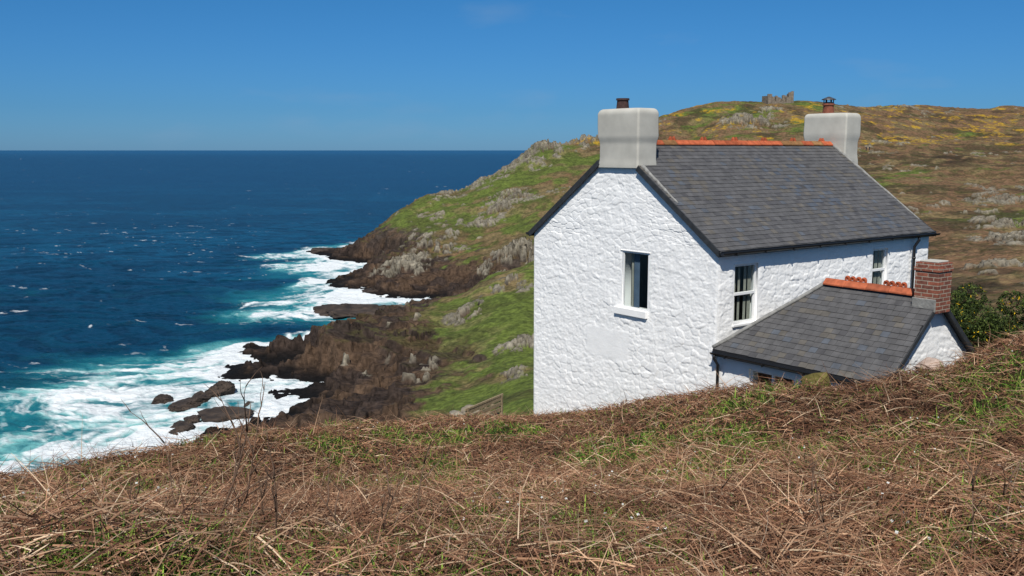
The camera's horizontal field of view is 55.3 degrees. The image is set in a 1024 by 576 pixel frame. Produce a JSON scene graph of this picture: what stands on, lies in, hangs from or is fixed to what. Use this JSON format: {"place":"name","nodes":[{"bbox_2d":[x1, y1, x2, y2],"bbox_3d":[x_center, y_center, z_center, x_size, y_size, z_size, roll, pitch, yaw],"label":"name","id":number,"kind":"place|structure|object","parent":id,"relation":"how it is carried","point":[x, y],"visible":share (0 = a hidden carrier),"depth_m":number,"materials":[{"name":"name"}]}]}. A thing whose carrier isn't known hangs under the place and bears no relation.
{"place":"outdoors","nodes":[
{"label":"outdoors","id":0,"kind":"place"},
{"bbox_2d":[0,150,525,474],"bbox_3d":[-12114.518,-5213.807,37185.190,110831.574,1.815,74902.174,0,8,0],"label":"sea","id":1,"kind":"structure","parent":0,"point":[136,282],"depth_m":370.47,"materials":[{"name":"liquid"}]},
{"bbox_2d":[151,394,173,403],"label":"sea rock","id":2,"kind":"object","parent":1,"relation":"in","point":[162,398],"visible":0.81,"depth_m":176.05,"materials":[{"name":"grey stone"}]},
{"bbox_2d":[169,420,195,434],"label":"sea rock","id":3,"kind":"object","parent":1,"relation":"in","point":[179,426],"visible":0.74,"depth_m":157.42,"materials":[{"name":"stone"}]},
{"bbox_2d":[168,397,201,411],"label":"sea rock","id":4,"kind":"object","parent":1,"relation":"in","point":[183,404],"visible":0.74,"depth_m":171.75,"materials":[{"name":"stone"}]},
{"bbox_2d":[183,414,200,423],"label":"sea rock","id":5,"kind":"object","parent":1,"relation":"in","point":[193,419],"visible":0.57,"depth_m":161.95,"materials":[{"name":"stone"}]},
{"bbox_2d":[191,391,211,404],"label":"sea rock","id":6,"kind":"object","parent":1,"relation":"in","point":[199,397],"visible":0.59,"depth_m":174.88,"materials":[{"name":"grey stone"}]},
{"bbox_2d":[205,380,235,396],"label":"sea rock","id":7,"kind":"object","parent":1,"relation":"in","point":[223,388],"visible":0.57,"depth_m":181.55,"materials":[{"name":"grey stone"}]},
{"bbox_2d":[197,406,256,422],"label":"sea rock","id":8,"kind":"object","parent":1,"relation":"in","point":[215,414],"visible":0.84,"depth_m":165.47,"materials":[{"name":"stone"}]},
{"bbox_2d":[311,247,334,253],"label":"sea rock","id":9,"kind":"object","parent":1,"relation":"in","point":[314,250],"visible":0.43,"depth_m":431.34,"materials":[{"name":"stone"}]},
{"bbox_2d":[313,303,378,318],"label":"sea rock","id":10,"kind":"object","parent":1,"relation":"in","point":[340,311],"visible":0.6,"depth_m":270.20,"materials":[{"name":"grey stone"}]},
{"bbox_2d":[362,288,377,293],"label":"sea rock","id":11,"kind":"object","parent":1,"relation":"in","point":[370,290],"visible":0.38,"depth_m":306.85,"materials":[{"name":"stone"}]},
{"bbox_2d":[0,0,1023,149],"label":"sky","id":12,"kind":"structure","parent":0,"point":[75,74],"materials":[{"name":"blue"}]},
{"bbox_2d":[50,100,1023,575],"bbox_3d":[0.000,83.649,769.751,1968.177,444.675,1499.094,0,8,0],"label":"hillside terrain","id":13,"kind":"structure","parent":0,"point":[462,336],"depth_m":243.20,"materials":[{"name":"green plant"}]},
{"bbox_2d":[126,470,145,516],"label":"dry stem","id":14,"kind":"object","parent":13,"relation":"on","point":[134,492],"visible":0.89,"depth_m":4.61,"materials":[{"name":"brown plant"}]},
{"bbox_2d":[122,401,181,507],"bbox_3d":[-1.986,1.030,5.430,0.362,0.826,0.087,0,8,0],"label":"dry stem","id":15,"kind":"object","parent":13,"relation":"on","point":[167,456],"visible":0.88,"depth_m":5.41,"materials":[{"name":"brown plant"}]},
{"bbox_2d":[203,372,276,530],"bbox_3d":[-1.264,0.836,4.730,0.570,1.052,0.282,8,11,43],"label":"dry stem","id":16,"kind":"object","parent":13,"relation":"on","point":[240,452],"visible":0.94,"depth_m":4.76,"materials":[{"name":"brown plant"}]},
{"bbox_2d":[231,428,278,556],"bbox_3d":[-1.162,1.010,4.596,0.305,0.818,0.191,5,10,33],"label":"dry stem","id":17,"kind":"object","parent":13,"relation":"on","point":[275,504],"visible":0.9,"depth_m":4.60,"materials":[{"name":"brown plant"}]},
{"bbox_2d":[232,437,277,531],"bbox_3d":[-1.396,1.119,5.307,0.088,0.734,0.276,5,10,33],"label":"dry stem","id":18,"kind":"object","parent":13,"relation":"on","point":[261,494],"visible":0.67,"depth_m":5.36,"materials":[{"name":"brown plant"}]},
{"bbox_2d":[221,373,306,519],"bbox_3d":[-1.348,0.957,5.194,0.382,0.942,0.446,3,9,22],"label":"dry stem","id":19,"kind":"object","parent":13,"relation":"on","point":[251,471],"visible":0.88,"depth_m":5.19,"materials":[{"name":"brown plant"}]},
{"bbox_2d":[316,445,353,554],"bbox_3d":[-0.811,1.072,4.683,0.219,0.636,0.203,0,8,0],"label":"dry stem","id":20,"kind":"object","parent":13,"relation":"on","point":[334,517],"visible":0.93,"depth_m":4.62,"materials":[{"name":"brown plant"}]},
{"bbox_2d":[374,439,407,541],"bbox_3d":[-0.646,1.092,4.833,0.196,0.655,0.194,6,10,39],"label":"dry stem","id":21,"kind":"object","parent":13,"relation":"on","point":[392,499],"visible":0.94,"depth_m":4.82,"materials":[{"name":"brown plant"}]},
{"bbox_2d":[417,421,449,526],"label":"dry stem","id":22,"kind":"object","parent":13,"relation":"on","point":[429,471],"visible":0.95,"depth_m":5.65,"materials":[{"name":"brown plant"}]},
{"bbox_2d":[449,410,462,416],"bbox_3d":[-1.360,3.143,24.156,0.421,0.236,0.331,2,8,12],"label":"boulder","id":23,"kind":"object","parent":13,"relation":"on","point":[454,413],"visible":0.3,"depth_m":24.08,"materials":[{"name":"stone"}]},
{"bbox_2d":[461,404,479,414],"bbox_3d":[-1.082,3.205,25.309,0.505,0.328,0.416,0,8,-3],"label":"boulder","id":24,"kind":"object","parent":13,"relation":"on","point":[464,408],"visible":0.25,"depth_m":25.20,"materials":[{"name":"stone"}]},
{"bbox_2d":[465,393,502,416],"bbox_3d":[-0.893,3.404,24.418,0.560,1.260,1.760,5,9,30],"label":"wooden gate","id":25,"kind":"object","parent":13,"relation":"on","point":[486,403],"visible":0.48,"depth_m":24.44,"materials":[{"name":"brown wood"}]},
{"bbox_2d":[0,317,1023,575],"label":"dead bracken","id":26,"kind":"object","parent":13,"relation":"on","point":[292,501],"depth_m":6.41,"materials":[{"name":"brown plant"}]},
{"bbox_2d":[0,333,1023,575],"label":"green grass","id":27,"kind":"structure","parent":13,"relation":"on","point":[182,556],"depth_m":9.06,"materials":[{"name":"green plant"}]},
{"bbox_2d":[0,327,1023,575],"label":"long dead stalks","id":28,"kind":"object","parent":13,"relation":"on","point":[532,499],"visible":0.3,"depth_m":5.53,"materials":[{"name":"beige plant"}]},
{"bbox_2d":[3,393,1023,546],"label":"white flowers","id":29,"kind":"object","parent":13,"relation":"on","point":[609,475],"visible":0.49,"depth_m":6.62,"materials":[{"name":"white plant"}]},
{"bbox_2d":[713,468,735,523],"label":"dry stem","id":30,"kind":"object","parent":13,"relation":"on","point":[721,490],"visible":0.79,"depth_m":5.73,"materials":[{"name":"brown plant"}]},
{"bbox_2d":[526,97,977,415],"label":"cottage","id":31,"kind":"structure","parent":13,"relation":"on","point":[673,263],"depth_m":22.05,"materials":[{"name":"white paint"}]},
{"bbox_2d":[614,249,650,318],"bbox_3d":[2.785,-0.108,22.220,0.250,1.500,1.090,-6,10,-37],"label":"window","id":32,"kind":"structure","parent":31,"relation":"in","point":[635,290],"depth_m":22.30,"materials":[{"name":"paint"}]},
{"bbox_2d":[732,261,759,327],"bbox_3d":[4.935,0.125,20.806,0.850,1.345,0.205,-6,10,-37],"label":"window","id":33,"kind":"structure","parent":31,"relation":"in","point":[749,291],"depth_m":20.93,"materials":[{"name":"paint"}]},
{"bbox_2d":[872,247,889,284],"bbox_3d":[8.894,-0.429,23.763,0.710,1.115,0.205,-6,10,-37],"label":"window","id":34,"kind":"structure","parent":31,"relation":"in","point":[876,255],"depth_m":23.88,"materials":[{"name":"paint"}]},
{"bbox_2d":[762,91,793,103],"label":"ruined stone building","id":35,"kind":"structure","parent":13,"relation":"on","point":[771,99],"depth_m":551.02,"materials":[{"name":"beige stone"}]},
{"bbox_2d":[801,372,830,388],"bbox_3d":[4.855,1.486,15.569,0.484,0.340,0.424,2,8,14],"label":"boulder","id":36,"kind":"object","parent":13,"relation":"on","point":[815,376],"visible":0.51,"depth_m":15.46,"materials":[{"name":"stone"}]},
{"bbox_2d":[807,435,840,548],"bbox_3d":[1.622,1.136,4.962,0.222,0.727,0.253,0,8,0],"label":"dry stem","id":37,"kind":"object","parent":13,"relation":"on","point":[817,501],"visible":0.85,"depth_m":4.99,"materials":[{"name":"brown plant"}]},
{"bbox_2d":[915,357,943,372],"bbox_3d":[6.427,1.200,14.999,0.355,0.252,0.392,7,10,39],"label":"boulder","id":38,"kind":"object","parent":13,"relation":"on","point":[928,360],"visible":0.54,"depth_m":14.94,"materials":[{"name":"stone"}]},
{"bbox_2d":[928,494,986,574],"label":"dry stem","id":39,"kind":"object","parent":13,"relation":"on","point":[967,529],"visible":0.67,"depth_m":4.59,"materials":[{"name":"brown plant"}]},
{"bbox_2d":[943,426,1007,574],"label":"dry stem","id":40,"kind":"object","parent":13,"relation":"on","point":[973,483],"visible":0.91,"depth_m":4.60,"materials":[{"name":"brown plant"}]},
{"bbox_2d":[951,299,1014,326],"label":"gorse bush","id":41,"kind":"object","parent":13,"relation":"on","point":[992,309],"visible":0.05,"depth_m":27.58,"materials":[{"name":"green plant"}]},
{"bbox_2d":[950,282,1023,350],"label":"gorse bush","id":42,"kind":"object","parent":13,"relation":"on","point":[970,306],"visible":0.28,"depth_m":24.29,"materials":[{"name":"green plant"}]},
{"bbox_2d":[971,290,1023,348],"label":"gorse bush","id":43,"kind":"object","parent":13,"relation":"on","point":[1018,295],"visible":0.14,"depth_m":25.28,"materials":[{"name":"green plant"}]},
{"bbox_2d":[983,456,1023,544],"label":"dry stem","id":44,"kind":"object","parent":13,"relation":"on","point":[1013,473],"visible":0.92,"depth_m":5.01,"materials":[{"name":"brown plant"}]}
]}

